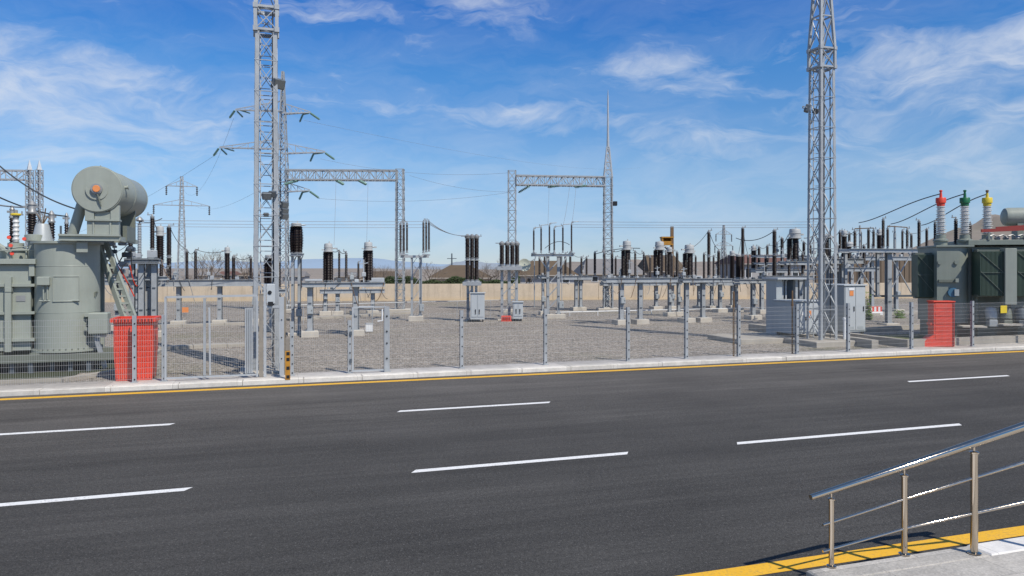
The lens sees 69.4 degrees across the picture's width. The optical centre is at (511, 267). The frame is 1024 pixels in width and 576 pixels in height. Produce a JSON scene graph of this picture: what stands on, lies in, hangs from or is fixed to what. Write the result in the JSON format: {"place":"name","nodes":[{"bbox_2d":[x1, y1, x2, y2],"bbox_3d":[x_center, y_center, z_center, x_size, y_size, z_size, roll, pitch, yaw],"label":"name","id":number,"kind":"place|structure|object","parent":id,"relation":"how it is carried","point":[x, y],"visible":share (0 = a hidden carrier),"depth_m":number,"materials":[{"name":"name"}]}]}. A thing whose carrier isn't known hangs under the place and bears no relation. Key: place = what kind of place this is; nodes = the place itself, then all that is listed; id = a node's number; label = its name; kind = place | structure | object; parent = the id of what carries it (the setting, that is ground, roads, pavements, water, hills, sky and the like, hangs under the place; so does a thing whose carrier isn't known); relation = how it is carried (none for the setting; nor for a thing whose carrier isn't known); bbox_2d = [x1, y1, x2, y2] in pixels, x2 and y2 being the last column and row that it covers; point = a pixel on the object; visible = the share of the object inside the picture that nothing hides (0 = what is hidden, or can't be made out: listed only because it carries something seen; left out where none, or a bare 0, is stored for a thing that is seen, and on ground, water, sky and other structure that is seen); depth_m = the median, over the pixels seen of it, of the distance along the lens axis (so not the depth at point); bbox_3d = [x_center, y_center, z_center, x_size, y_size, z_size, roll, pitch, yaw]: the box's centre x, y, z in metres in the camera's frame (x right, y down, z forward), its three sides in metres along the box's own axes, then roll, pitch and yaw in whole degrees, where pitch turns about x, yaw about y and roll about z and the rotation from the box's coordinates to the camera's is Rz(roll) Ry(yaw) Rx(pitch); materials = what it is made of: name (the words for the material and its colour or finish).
{"place":"outdoors","nodes":[
{"label":"outdoors","id":0,"kind":"place"},
{"bbox_2d":[0,373,78,379],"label":"bund ground","id":1,"kind":"structure","parent":0,"point":[60,375],"depth_m":20.99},
{"bbox_2d":[0,360,114,375],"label":"bund ground","id":2,"kind":"structure","parent":0,"point":[100,368],"depth_m":22.00,"materials":[{"name":"gravel"}]},
{"bbox_2d":[0,165,147,373],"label":"power transformer","id":3,"kind":"object","parent":2,"relation":"on","point":[45,279],"visible":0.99,"depth_m":22.07,"materials":[{"name":"grey paint"}]},
{"bbox_2d":[6,205,14,246],"bbox_3d":[-18.595,0.423,27.500,0.700,5.473,0.700,0,0,-18],"label":"surge arrester","id":4,"kind":"object","parent":3,"relation":"on","point":[11,209],"visible":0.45,"depth_m":27.43,"materials":[{"name":"ceramic"}]},
{"bbox_2d":[23,200,38,242],"bbox_3d":[-17.208,0.376,26.500,0.700,5.567,0.700,0,0,-18],"label":"surge arrester","id":5,"kind":"object","parent":3,"relation":"on","point":[31,214],"visible":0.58,"depth_m":26.40,"materials":[{"name":"ceramic"}]},
{"bbox_2d":[0,166,74,208],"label":"overhead wire","id":6,"kind":"object","parent":3,"relation":"attached to","point":[34,190],"visible":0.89,"depth_m":24.12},
{"bbox_2d":[45,210,55,240],"bbox_3d":[-18.065,0.461,29.000,0.700,5.398,0.700,0,0,-18],"label":"surge arrester","id":7,"kind":"object","parent":3,"relation":"on","point":[51,221],"visible":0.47,"depth_m":28.93,"materials":[{"name":"ceramic"}]},
{"bbox_2d":[137,226,427,227],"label":"busbar","id":8,"kind":"object","parent":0,"point":[320,227],"visible":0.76,"depth_m":41.41,"materials":[{"name":"metal"}]},
{"bbox_2d":[144,220,427,221],"bbox_3d":[-11.626,-2.462,39.000,14.913,0.333,0.025,0,0,-24],"label":"busbar","id":9,"kind":"object","parent":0,"point":[315,221],"visible":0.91,"depth_m":39.85,"materials":[{"name":"metal"}]},
{"bbox_2d":[281,271,310,281],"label":"house","id":10,"kind":"structure","parent":0,"point":[306,275],"depth_m":171.23,"materials":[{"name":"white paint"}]},
{"bbox_2d":[108,258,504,267],"bbox_3d":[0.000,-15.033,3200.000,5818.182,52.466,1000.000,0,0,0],"label":"hills","id":11,"kind":"structure","parent":0,"point":[318,263],"depth_m":2971.57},
{"bbox_2d":[382,261,498,268],"bbox_3d":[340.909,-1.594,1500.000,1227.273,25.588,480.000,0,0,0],"label":"hills","id":12,"kind":"structure","parent":0,"point":[491,266],"depth_m":1446.74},
{"bbox_2d":[427,265,491,280],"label":"house","id":13,"kind":"structure","parent":0,"point":[455,270],"depth_m":93.11,"materials":[{"name":"brown tile"}]},
{"bbox_2d":[0,298,919,385],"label":"gravel yard ground","id":14,"kind":"structure","parent":0,"point":[403,333],"depth_m":33.22,"materials":[{"name":"gravel"}]},
{"bbox_2d":[0,160,43,246],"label":"lattice gantry","id":15,"kind":"object","parent":14,"relation":"on","point":[29,197],"visible":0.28,"depth_m":49.84,"materials":[{"name":"metal"}]},
{"bbox_2d":[0,349,160,384],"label":"bund kerb","id":16,"kind":"structure","parent":14,"relation":"on","point":[65,379],"depth_m":19.98,"materials":[{"name":"beige concrete"}]},
{"bbox_2d":[111,316,160,380],"bbox_3d":[-10.461,2.240,20.610,1.120,1.720,1.206,0,0,-18],"label":"skip bin","id":17,"kind":"object","parent":14,"relation":"on","point":[126,347],"visible":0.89,"depth_m":20.16,"materials":[{"name":"red paint"}]},
{"bbox_2d":[105,244,168,329],"bbox_3d":[-18.969,0.855,37.357,2.961,4.610,1.513,0,0,-18],"label":"disconnector bay","id":18,"kind":"object","parent":14,"relation":"on","point":[125,282],"visible":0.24,"depth_m":36.81,"materials":[{"name":"metal"}]},
{"bbox_2d":[105,214,170,336],"bbox_3d":[-16.907,0.343,33.207,3.078,5.634,1.310,0,0,-18],"label":"bushing bay","id":19,"kind":"object","parent":14,"relation":"on","point":[147,277],"visible":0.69,"depth_m":33.14,"materials":[{"name":"metal"}]},
{"bbox_2d":[136,217,161,315],"bbox_3d":[-16.717,0.417,33.912,1.161,5.486,0.567,0,0,-18],"label":"surge arrester","id":20,"kind":"object","parent":14,"relation":"on","point":[139,232],"visible":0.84,"depth_m":33.71,"materials":[{"name":"metal"}]},
{"bbox_2d":[158,342,258,349],"bbox_3d":[-12.290,3.060,28.461,4.832,0.179,0.570,0,0,-28],"label":"cable trench","id":21,"kind":"object","parent":14,"relation":"on","point":[195,346],"visible":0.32,"depth_m":28.48,"materials":[{"name":"beige concrete"}]},
{"bbox_2d":[158,223,259,323],"bbox_3d":[-16.423,0.392,40.085,5.419,5.537,0.956,0,0,-18],"label":"disconnector bay","id":22,"kind":"object","parent":14,"relation":"on","point":[211,282],"visible":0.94,"depth_m":39.77,"materials":[{"name":"metal"}]},
{"bbox_2d":[158,322,263,327],"bbox_3d":[-16.379,3.050,39.188,6.179,0.200,0.621,0,0,-29],"label":"cable trench","id":23,"kind":"object","parent":14,"relation":"on","point":[207,324],"visible":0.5,"depth_m":39.03,"materials":[{"name":"beige concrete"}]},
{"bbox_2d":[239,0,288,373],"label":"floodlight mast","id":24,"kind":"object","parent":14,"relation":"on","point":[276,82],"visible":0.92,"depth_m":22.05,"materials":[{"name":"metal"}]},
{"bbox_2d":[262,255,285,330],"bbox_3d":[-11.796,1.224,36.597,1.106,3.872,0.943,0,0,-18],"label":"bus support bay","id":25,"kind":"object","parent":14,"relation":"on","point":[267,267],"visible":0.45,"depth_m":36.41,"materials":[{"name":"metal"}]},
{"bbox_2d":[288,221,304,335],"bbox_3d":[-9.852,0.516,33.869,0.807,5.287,1.037,0,0,-18],"label":"bulged insulator bay","id":26,"kind":"object","parent":14,"relation":"on","point":[296,240],"visible":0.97,"depth_m":33.73,"materials":[{"name":"metal"}]},
{"bbox_2d":[213,71,410,312],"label":"lattice gantry","id":27,"kind":"object","parent":14,"relation":"on","point":[281,110],"visible":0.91,"depth_m":51.48,"materials":[{"name":"metal"}]},
{"bbox_2d":[301,240,384,337],"bbox_3d":[-7.802,0.952,34.014,3.690,4.416,1.713,0,0,-18],"label":"current transformer bay","id":28,"kind":"object","parent":14,"relation":"on","point":[369,280],"visible":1,"depth_m":33.47,"materials":[{"name":"metal"}]},
{"bbox_2d":[300,257,386,315],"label":"instrument bay","id":29,"kind":"object","parent":14,"relation":"on","point":[336,311],"visible":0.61,"depth_m":48.33,"materials":[{"name":"metal"}]},
{"bbox_2d":[286,311,410,320],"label":"cable trench","id":30,"kind":"object","parent":14,"relation":"on","point":[348,315],"visible":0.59,"depth_m":45.74,"materials":[{"name":"beige concrete"}]},
{"bbox_2d":[286,299,506,323],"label":"pipe rail","id":31,"kind":"object","parent":14,"relation":"on","point":[388,302],"visible":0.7,"depth_m":43.09,"materials":[{"name":"metal"}]},
{"bbox_2d":[399,218,429,320],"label":"disconnector switch","id":32,"kind":"object","parent":14,"relation":"on","point":[412,317],"visible":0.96,"depth_m":43.04,"materials":[{"name":"metal"}]},
{"bbox_2d":[461,234,484,321],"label":"circuit breaker","id":33,"kind":"object","parent":14,"relation":"on","point":[477,304],"visible":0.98,"depth_m":42.42,"materials":[{"name":"metal"}]},
{"bbox_2d":[105,283,912,301],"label":"boundary wall","id":34,"kind":"structure","parent":14,"relation":"on","point":[459,291],"depth_m":69.95,"materials":[{"name":"beige concrete"}]},
{"bbox_2d":[496,241,523,320],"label":"circuit breaker","id":35,"kind":"object","parent":14,"relation":"on","point":[516,267],"visible":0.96,"depth_m":43.07,"materials":[{"name":"metal"}]},
{"bbox_2d":[519,257,535,307],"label":"dish antenna","id":36,"kind":"object","parent":14,"relation":"on","point":[525,264],"visible":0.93,"depth_m":56.88,"materials":[{"name":"metal"}]},
{"bbox_2d":[537,253,549,314],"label":"bus support bay","id":37,"kind":"object","parent":14,"relation":"on","point":[542,276],"visible":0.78,"depth_m":48.33,"materials":[{"name":"metal"}]},
{"bbox_2d":[531,221,578,318],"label":"disconnector switch","id":38,"kind":"object","parent":14,"relation":"on","point":[560,304],"visible":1,"depth_m":45.22,"materials":[{"name":"metal"}]},
{"bbox_2d":[500,95,617,311],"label":"lattice gantry","id":39,"kind":"object","parent":14,"relation":"on","point":[581,185],"visible":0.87,"depth_m":52.66,"materials":[{"name":"metal"}]},
{"bbox_2d":[560,250,597,310],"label":"bus support bay","id":40,"kind":"object","parent":14,"relation":"on","point":[580,278],"visible":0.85,"depth_m":53.27,"materials":[{"name":"metal"}]},
{"bbox_2d":[601,239,677,324],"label":"current transformer bay","id":41,"kind":"object","parent":14,"relation":"on","point":[625,271],"visible":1,"depth_m":40.50,"materials":[{"name":"metal"}]},
{"bbox_2d":[600,254,681,309],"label":"bus support bay","id":42,"kind":"object","parent":14,"relation":"on","point":[656,294],"visible":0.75,"depth_m":53.80,"materials":[{"name":"metal"}]},
{"bbox_2d":[555,307,758,315],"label":"trench","id":43,"kind":"object","parent":14,"relation":"on","point":[643,310],"visible":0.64,"depth_m":48.45,"materials":[{"name":"white concrete"}]},
{"bbox_2d":[660,226,673,277],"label":"lookout cabin","id":44,"kind":"object","parent":14,"relation":"on","point":[668,240],"visible":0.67,"depth_m":71.86,"materials":[{"name":"brown metal"}]},
{"bbox_2d":[663,247,683,316],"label":"current transformer bay","id":45,"kind":"object","parent":14,"relation":"on","point":[669,312],"visible":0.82,"depth_m":47.11,"materials":[{"name":"metal"}]},
{"bbox_2d":[677,228,732,322],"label":"current transformer bay","id":46,"kind":"object","parent":14,"relation":"on","point":[687,278],"visible":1,"depth_m":41.90,"materials":[{"name":"metal"}]},
{"bbox_2d":[690,250,739,309],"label":"bus support bay","id":47,"kind":"object","parent":14,"relation":"on","point":[731,268],"visible":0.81,"depth_m":55.07,"materials":[{"name":"metal"}]},
{"bbox_2d":[708,225,765,312],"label":"bus support bay","id":48,"kind":"object","parent":14,"relation":"on","point":[739,266],"visible":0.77,"depth_m":51.31,"materials":[{"name":"metal"}]},
{"bbox_2d":[733,228,777,319],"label":"disconnector bay","id":49,"kind":"object","parent":14,"relation":"on","point":[752,281],"visible":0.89,"depth_m":44.12,"materials":[{"name":"metal"}]},
{"bbox_2d":[708,333,855,347],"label":"plinth","id":50,"kind":"structure","parent":14,"relation":"on","point":[814,341],"depth_m":30.20,"materials":[{"name":"beige concrete"}]},
{"bbox_2d":[774,299,817,336],"bbox_3d":[12.139,2.137,31.491,1.293,1.525,1.420,0,0,-18],"label":"electrical cabinet","id":51,"kind":"object","parent":50,"relation":"on","point":[783,309],"visible":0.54,"depth_m":31.05,"materials":[{"name":"metal"}]},
{"bbox_2d":[802,0,836,339],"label":"floodlight mast","id":52,"kind":"object","parent":50,"relation":"on","point":[821,52],"visible":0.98,"depth_m":29.52,"materials":[{"name":"metal"}]},
{"bbox_2d":[816,284,866,333],"bbox_3d":[14.562,1.819,32.693,1.227,2.163,1.720,0,0,-18],"label":"electrical cabinet","id":53,"kind":"object","parent":50,"relation":"on","point":[853,295],"visible":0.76,"depth_m":31.98,"materials":[{"name":"metal"}]},
{"bbox_2d":[749,236,815,313],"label":"disconnector bay","id":54,"kind":"object","parent":14,"relation":"on","point":[781,271],"visible":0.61,"depth_m":50.06,"materials":[{"name":"metal"}]},
{"bbox_2d":[762,277,812,333],"bbox_3d":[12.129,1.774,32.591,1.829,2.653,1.100,0,0,-18],"label":"shelter","id":55,"kind":"object","parent":14,"relation":"on","point":[781,288],"visible":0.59,"depth_m":32.44,"materials":[{"name":"metal"}]},
{"bbox_2d":[764,227,814,298],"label":"current transformer bay","id":56,"kind":"object","parent":14,"relation":"on","point":[792,248],"visible":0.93,"depth_m":40.05,"materials":[{"name":"metal"}]},
{"bbox_2d":[748,324,878,348],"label":"bund kerb","id":57,"kind":"structure","parent":14,"relation":"on","point":[862,342],"depth_m":29.16,"materials":[{"name":"beige concrete"}]},
{"bbox_2d":[804,229,863,283],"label":"disconnector bay","id":58,"kind":"object","parent":14,"relation":"on","point":[843,234],"visible":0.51,"depth_m":41.64,"materials":[{"name":"metal"}]},
{"bbox_2d":[825,241,874,313],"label":"bus support bay","id":59,"kind":"object","parent":14,"relation":"on","point":[850,268],"visible":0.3,"depth_m":45.36,"materials":[{"name":"metal"}]},
{"bbox_2d":[815,260,910,282],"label":"retaining wall","id":60,"kind":"structure","parent":14,"relation":"on","point":[906,272],"depth_m":85.31,"materials":[{"name":"concrete"}]},
{"bbox_2d":[865,292,873,319],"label":"shrub","id":61,"kind":"object","parent":14,"relation":"on","point":[869,314],"visible":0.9,"depth_m":43.59,"materials":[{"name":"green plant"}]},
{"bbox_2d":[838,216,920,324],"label":"support frame","id":62,"kind":"object","parent":14,"relation":"on","point":[888,252],"visible":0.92,"depth_m":40.06,"materials":[{"name":"metal"}]},
{"bbox_2d":[839,227,928,311],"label":"bus support bay","id":63,"kind":"object","parent":14,"relation":"on","point":[868,257],"visible":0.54,"depth_m":50.33,"materials":[{"name":"metal"}]},
{"bbox_2d":[865,324,919,331],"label":"bund kerb","id":64,"kind":"structure","parent":14,"relation":"on","point":[888,328],"depth_m":36.35,"materials":[{"name":"beige concrete"}]},
{"bbox_2d":[826,330,1023,346],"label":"bund kerb","id":65,"kind":"structure","parent":14,"relation":"on","point":[979,340],"depth_m":29.67,"materials":[{"name":"beige concrete"}]},
{"bbox_2d":[921,300,955,346],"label":"fire point","id":66,"kind":"structure","parent":14,"relation":"on","point":[936,324],"depth_m":28.78,"materials":[{"name":"red paint"}]},
{"bbox_2d":[120,268,814,377],"bbox_3d":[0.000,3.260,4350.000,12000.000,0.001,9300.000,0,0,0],"label":"ground","id":67,"kind":"structure","parent":0,"point":[314,271],"depth_m":808.79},
{"bbox_2d":[153,176,209,279],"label":"transmission pylon","id":68,"kind":"object","parent":67,"relation":"on","point":[183,215],"visible":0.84,"depth_m":119.74,"materials":[{"name":"metal"}]},
{"bbox_2d":[192,249,231,276],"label":"bare tree","id":69,"kind":"object","parent":67,"relation":"on","point":[216,261],"visible":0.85,"depth_m":85.69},
{"bbox_2d":[235,256,263,278],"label":"bare tree","id":70,"kind":"object","parent":67,"relation":"on","point":[246,265],"visible":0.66,"depth_m":86.13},
{"bbox_2d":[384,276,519,283],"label":"hedge","id":71,"kind":"object","parent":67,"relation":"on","point":[451,280],"visible":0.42,"depth_m":80.50,"materials":[{"name":"green plant"}]},
{"bbox_2d":[714,225,732,258],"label":"transmission pylon","id":72,"kind":"object","parent":67,"relation":"on","point":[724,234],"visible":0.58,"depth_m":149.80,"materials":[{"name":"metal"}]},
{"bbox_2d":[0,350,1023,575],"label":"road","id":73,"kind":"structure","parent":0,"point":[318,480],"depth_m":11.60,"materials":[{"name":"asphalt"}]},
{"bbox_2d":[0,423,173,434],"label":"road marking","id":74,"kind":"object","parent":73,"relation":"on","point":[84,429],"visible":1,"depth_m":14.59,"materials":[{"name":"white paint"}]},
{"bbox_2d":[0,487,191,505],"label":"road marking","id":75,"kind":"object","parent":73,"relation":"on","point":[90,497],"visible":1,"depth_m":10.27,"materials":[{"name":"white paint"}]},
{"bbox_2d":[398,402,548,411],"bbox_3d":[-0.815,3.196,16.987,3.694,0.001,0.170,0,0,-18],"label":"road marking","id":76,"kind":"object","parent":73,"relation":"on","point":[471,406],"visible":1,"depth_m":17.00,"materials":[{"name":"white paint"}]},
{"bbox_2d":[0,345,1023,396],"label":"kerb","id":77,"kind":"structure","parent":73,"relation":"on","point":[86,389],"depth_m":21.91,"materials":[{"name":"concrete"}]},
{"bbox_2d":[285,337,289,379],"bbox_3d":[-6.201,2.520,20.443,0.136,1.160,0.135,0,0,-18],"label":"bollard","id":78,"kind":"object","parent":77,"relation":"on","point":[287,364],"visible":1,"depth_m":20.38,"materials":[{"name":"metal"}]},
{"bbox_2d":[0,351,1023,399],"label":"road edge marking","id":79,"kind":"object","parent":73,"relation":"on","point":[473,377],"depth_m":21.29,"materials":[{"name":"yellow paint"}]},
{"bbox_2d":[412,452,627,472],"bbox_3d":[0.224,3.196,12.165,3.820,0.001,0.155,0,0,-18],"label":"road marking","id":80,"kind":"object","parent":73,"relation":"on","point":[514,462],"visible":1,"depth_m":12.12,"materials":[{"name":"white paint"}]},
{"bbox_2d":[737,423,960,443],"bbox_3d":[6.617,3.196,14.254,5.405,0.001,0.155,0,0,-18],"label":"road marking","id":81,"kind":"object","parent":73,"relation":"on","point":[829,435],"visible":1,"depth_m":14.15,"materials":[{"name":"white paint"}]},
{"bbox_2d":[679,526,1023,575],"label":"road edge marking","id":82,"kind":"object","parent":73,"relation":"on","point":[823,559],"depth_m":8.23,"materials":[{"name":"yellow paint"}]},
{"bbox_2d":[806,546,989,575],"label":"kerb","id":83,"kind":"structure","parent":73,"relation":"on","point":[873,567],"depth_m":7.62,"materials":[{"name":"concrete"}]},
{"bbox_2d":[809,422,1023,567],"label":"handrail","id":84,"kind":"object","parent":83,"relation":"on","point":[974,453],"visible":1,"depth_m":7.84,"materials":[{"name":"silver metal"}]},
{"bbox_2d":[908,375,1007,381],"bbox_3d":[12.895,3.196,21.290,3.863,0.001,0.170,0,0,-18],"label":"road marking","id":85,"kind":"object","parent":73,"relation":"on","point":[957,378],"visible":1,"depth_m":21.29,"materials":[{"name":"white paint"}]},
{"bbox_2d":[968,537,1023,555],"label":"kerb","id":86,"kind":"structure","parent":73,"relation":"on","point":[999,547],"depth_m":8.07,"materials":[{"name":"concrete"}]},
{"bbox_2d":[0,343,1023,389],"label":"pavement","id":87,"kind":"structure","parent":0,"point":[61,385],"depth_m":22.83,"materials":[{"name":"grey concrete"}]},
{"bbox_2d":[0,315,167,385],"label":"fence","id":88,"kind":"object","parent":87,"relation":"on","point":[134,335],"visible":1,"depth_m":19.69,"materials":[{"name":"metal"}]},
{"bbox_2d":[259,294,263,376],"bbox_3d":[-7.084,1.915,20.873,0.130,2.340,0.130,0,0,-18],"label":"gate post","id":89,"kind":"object","parent":87,"relation":"on","point":[260,335],"visible":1,"depth_m":20.82,"materials":[{"name":"metal"}]},
{"bbox_2d":[164,294,257,380],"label":"yard gate","id":90,"kind":"structure","parent":89,"relation":"attached to","point":[248,340],"depth_m":20.41,"materials":[{"name":"metal"}]},
{"bbox_2d":[264,284,283,376],"bbox_3d":[-6.750,1.775,20.949,0.551,2.620,0.160,0,0,-18],"label":"lock panel","id":91,"kind":"object","parent":89,"relation":"attached to","point":[271,295],"visible":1,"depth_m":20.97,"materials":[{"name":"metal"}]},
{"bbox_2d":[284,297,285,374],"bbox_3d":[-6.563,1.970,21.283,0.140,2.250,0.100,0,0,-18],"label":"steel post","id":92,"kind":"object","parent":87,"relation":"on","point":[284,331],"visible":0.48,"depth_m":21.25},
{"bbox_2d":[290,320,352,375],"bbox_3d":[-5.519,2.315,21.357,1.794,1.560,0.160,0,0,-18],"label":"fence","id":93,"kind":"object","parent":87,"relation":"on","point":[299,340],"visible":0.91,"depth_m":21.30,"materials":[{"name":"metal"}]},
{"bbox_2d":[389,301,1023,371],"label":"fence","id":94,"kind":"object","parent":87,"relation":"on","point":[995,328],"visible":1,"depth_m":25.46,"materials":[{"name":"metal"}]},
{"bbox_2d":[349,306,388,371],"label":"yard gate","id":95,"kind":"structure","parent":94,"relation":"attached to","point":[386,339],"depth_m":21.79,"materials":[{"name":"metal"}]},
{"bbox_2d":[732,291,734,355],"bbox_3d":[7.722,1.960,25.754,0.083,2.270,0.083,0,0,22],"label":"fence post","id":96,"kind":"object","parent":87,"relation":"on","point":[733,306],"visible":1,"depth_m":25.73,"materials":[{"name":"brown metal"}]},
{"bbox_2d":[791,291,793,353],"bbox_3d":[10.051,1.960,26.506,0.083,2.270,0.083,0,0,22],"label":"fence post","id":97,"kind":"object","parent":87,"relation":"on","point":[792,304],"visible":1,"depth_m":26.48,"materials":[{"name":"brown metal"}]},
{"bbox_2d":[0,0,1023,263],"label":"sky","id":98,"kind":"structure","parent":0,"point":[708,118],"materials":[{"name":"blue"}]},
{"bbox_2d":[511,261,578,283],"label":"house","id":99,"kind":"structure","parent":0,"point":[552,272],"depth_m":112.25,"materials":[{"name":"brown tile"}]},
{"bbox_2d":[105,214,1010,281],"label":"terrain","id":100,"kind":"structure","parent":0,"point":[978,226],"depth_m":218.59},
{"bbox_2d":[574,259,646,283],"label":"house","id":101,"kind":"structure","parent":0,"point":[598,276],"depth_m":121.01,"materials":[{"name":"white paint"}]},
{"bbox_2d":[638,251,682,277],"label":"house","id":102,"kind":"structure","parent":0,"point":[640,265],"depth_m":126.65,"materials":[{"name":"brown tile"}]},
{"bbox_2d":[590,227,803,227],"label":"busbar","id":103,"kind":"object","parent":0,"point":[697,227],"visible":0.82,"depth_m":45.22,"materials":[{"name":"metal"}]},
{"bbox_2d":[714,255,800,278],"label":"house","id":104,"kind":"structure","parent":0,"point":[755,275],"depth_m":118.36,"materials":[{"name":"brown paint"}]},
{"bbox_2d":[875,334,962,338],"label":"bund ground","id":105,"kind":"structure","parent":0,"point":[918,336],"depth_m":33.16,"materials":[{"name":"gravel"}]},
{"bbox_2d":[911,190,1023,336],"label":"power transformer","id":106,"kind":"object","parent":105,"relation":"on","point":[984,272],"visible":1,"depth_m":31.59,"materials":[{"name":"grey paint"}]},
{"bbox_2d":[868,551,1023,575],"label":"pavement","id":107,"kind":"structure","parent":0,"point":[1009,564],"depth_m":7.49,"materials":[{"name":"concrete"}]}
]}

